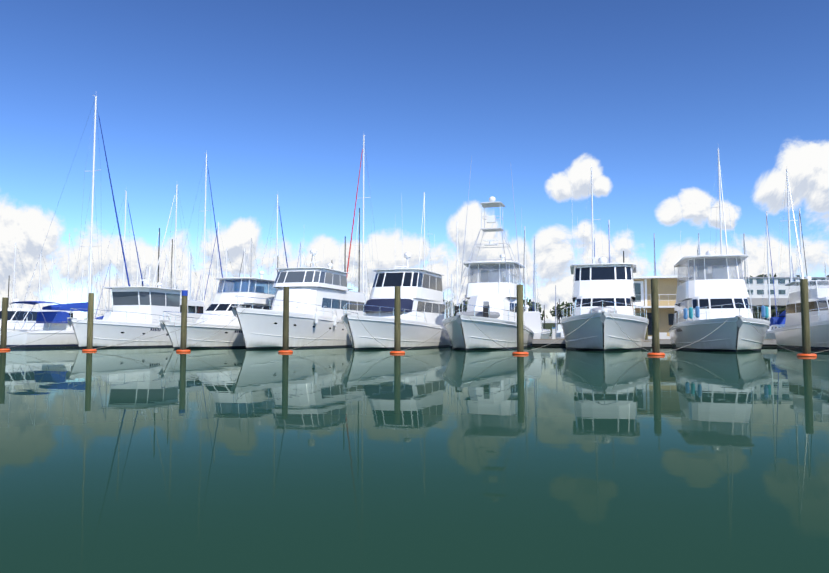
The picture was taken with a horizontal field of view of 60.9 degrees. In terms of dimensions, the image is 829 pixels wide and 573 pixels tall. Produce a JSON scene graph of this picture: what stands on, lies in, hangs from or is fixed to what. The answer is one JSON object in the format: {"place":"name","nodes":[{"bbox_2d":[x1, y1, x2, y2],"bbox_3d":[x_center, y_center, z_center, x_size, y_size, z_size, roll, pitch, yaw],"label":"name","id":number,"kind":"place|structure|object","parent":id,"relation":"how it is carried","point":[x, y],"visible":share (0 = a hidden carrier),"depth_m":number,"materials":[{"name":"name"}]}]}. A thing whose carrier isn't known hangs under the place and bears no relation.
{"place":"outdoors","nodes":[
{"label":"outdoors","id":0,"kind":"place"},
{"bbox_2d":[0,346,828,572],"bbox_3d":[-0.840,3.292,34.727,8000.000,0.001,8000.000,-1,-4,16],"label":"water","id":1,"kind":"structure","parent":0,"point":[542,459],"depth_m":4.91,"materials":[{"name":"teal liquid"}]},
{"bbox_2d":[0,285,73,330],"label":"boat","id":2,"kind":"object","parent":1,"relation":"on","point":[11,321],"visible":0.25,"depth_m":57.57,"materials":[{"name":"white plastic"}]},
{"bbox_2d":[0,95,129,347],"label":"boat","id":3,"kind":"object","parent":1,"relation":"on","point":[66,337],"visible":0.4,"depth_m":52.88,"materials":[{"name":"white"}]},
{"bbox_2d":[93,190,143,319],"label":"sailboat","id":4,"kind":"object","parent":1,"relation":"in","point":[100,318],"visible":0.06,"depth_m":84.67,"materials":[{"name":"white metal"}]},
{"bbox_2d":[67,267,203,347],"bbox_3d":[-21.283,1.060,54.525,4.540,8.600,14.981,-1,-4,15],"label":"boat","id":5,"kind":"object","parent":1,"relation":"on","point":[136,312],"visible":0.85,"depth_m":52.75,"materials":[{"name":"white plastic"}]},
{"bbox_2d":[152,185,199,297],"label":"sailboat","id":6,"kind":"object","parent":1,"relation":"in","point":[174,279],"visible":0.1,"depth_m":80.79,"materials":[{"name":"white metal"}]},
{"bbox_2d":[176,150,222,304],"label":"sailboat","id":7,"kind":"object","parent":1,"relation":"on","point":[205,228],"visible":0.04,"depth_m":80.83,"materials":[{"name":"white metal"}]},
{"bbox_2d":[160,271,276,348],"bbox_3d":[-13.953,0.182,52.722,4.715,10.100,15.981,-1,-4,16],"label":"boat","id":8,"kind":"object","parent":1,"relation":"on","point":[229,290],"visible":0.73,"depth_m":50.62,"materials":[{"name":"white"}]},
{"bbox_2d":[259,194,287,278],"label":"sailboat","id":9,"kind":"object","parent":1,"relation":"in","point":[277,205],"visible":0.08,"depth_m":79.35,"materials":[{"name":"white metal"}]},
{"bbox_2d":[232,246,364,348],"bbox_3d":[-8.342,-0.025,53.338,5.495,10.600,20.781,-1,-4,15],"label":"boat","id":10,"kind":"object","parent":1,"relation":"on","point":[320,298],"visible":0.92,"depth_m":51.34,"materials":[{"name":"white plastic"}]},
{"bbox_2d":[347,135,378,292],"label":"sailboat","id":11,"kind":"object","parent":1,"relation":"on","point":[363,267],"visible":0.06,"depth_m":75.17,"materials":[{"name":"white metal"}]},
{"bbox_2d":[341,230,450,349],"bbox_3d":[-1.472,-1.351,50.497,5.207,12.850,18.681,-1,-4,16],"label":"boat","id":12,"kind":"object","parent":1,"relation":"on","point":[422,309],"visible":0.85,"depth_m":49.36,"materials":[{"name":"white"}]},
{"bbox_2d":[0,278,816,355],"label":"piles","id":13,"kind":"object","parent":1,"relation":"in","point":[806,345],"visible":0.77,"depth_m":34.68,"materials":[{"name":"brown wood"}]},
{"bbox_2d":[0,309,826,353],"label":"mooring lines","id":14,"kind":"object","parent":1,"relation":"on","point":[375,339],"visible":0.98,"depth_m":38.63,"materials":[{"name":"white fabric"}]},
{"bbox_2d":[8,192,826,338],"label":"fleet","id":15,"kind":"object","parent":1,"relation":"on","point":[559,333],"visible":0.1,"depth_m":120.62,"materials":[{"name":"white"}]},
{"bbox_2d":[442,159,533,350],"bbox_3d":[4.896,-2.516,48.517,5.103,14.901,19.182,-1,-4,15],"label":"boat","id":16,"kind":"object","parent":1,"relation":"on","point":[491,304],"visible":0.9,"depth_m":47.96,"materials":[{"name":"white plastic"}]},
{"bbox_2d":[524,305,550,338],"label":"boat","id":17,"kind":"object","parent":1,"relation":"on","point":[533,321],"visible":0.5,"depth_m":65.31,"materials":[{"name":"white"}]},
{"bbox_2d":[583,164,602,263],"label":"sailboat","id":18,"kind":"object","parent":1,"relation":"in","point":[592,218],"visible":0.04,"depth_m":68.21,"materials":[{"name":"white metal"}]},
{"bbox_2d":[560,221,648,350],"bbox_3d":[12.662,-1.292,47.382,5.602,12.300,20.981,-1,-4,15],"label":"boat","id":19,"kind":"object","parent":1,"relation":"on","point":[603,289],"visible":0.92,"depth_m":44.48,"materials":[{"name":"white"}]},
{"bbox_2d":[450,314,776,348],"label":"docks","id":20,"kind":"object","parent":1,"relation":"on","point":[647,342],"visible":0.04,"depth_m":58.58,"materials":[{"name":"concrete"}]},
{"bbox_2d":[633,275,692,338],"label":"building","id":21,"kind":"structure","parent":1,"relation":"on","point":[667,289],"depth_m":64.32,"materials":[{"name":"beige paint"}]},
{"bbox_2d":[669,209,770,351],"bbox_3d":[19.022,-0.549,44.369,5.306,10.400,18.214,-1,-4,17],"label":"boat","id":22,"kind":"object","parent":1,"relation":"on","point":[706,303],"visible":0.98,"depth_m":42.37,"materials":[{"name":"white"}]},
{"bbox_2d":[709,148,732,273],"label":"sailboat","id":23,"kind":"object","parent":1,"relation":"on","point":[719,178],"visible":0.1,"depth_m":65.18,"materials":[{"name":"white metal"}]},
{"bbox_2d":[764,169,803,338],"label":"sailboat","id":24,"kind":"object","parent":1,"relation":"on","point":[777,322],"visible":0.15,"depth_m":65.92,"materials":[{"name":"white metal"}]},
{"bbox_2d":[772,257,828,329],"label":"boat","id":25,"kind":"object","parent":1,"relation":"on","point":[809,278],"visible":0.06,"depth_m":60.75,"materials":[{"name":"white plastic"}]},
{"bbox_2d":[774,280,828,350],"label":"boat","id":26,"kind":"object","parent":1,"relation":"on","point":[788,335],"visible":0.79,"depth_m":43.04,"materials":[{"name":"white"}]},
{"bbox_2d":[0,0,828,322],"label":"sky","id":27,"kind":"structure","parent":0,"point":[281,97],"materials":[{"name":"blue"}]},
{"bbox_2d":[542,307,785,335],"bbox_3d":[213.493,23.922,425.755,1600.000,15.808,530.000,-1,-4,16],"label":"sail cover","id":28,"kind":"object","parent":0,"point":[549,326],"depth_m":217.41,"materials":[{"name":"green plant"}]},
{"bbox_2d":[444,273,828,320],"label":"trees","id":29,"kind":"object","parent":28,"relation":"on","point":[538,305],"visible":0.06,"depth_m":365.67,"materials":[{"name":"green plant"}]},
{"bbox_2d":[734,277,828,306],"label":"building","id":30,"kind":"structure","parent":28,"relation":"on","point":[757,288],"depth_m":195.95,"materials":[{"name":"concrete"}]}
]}

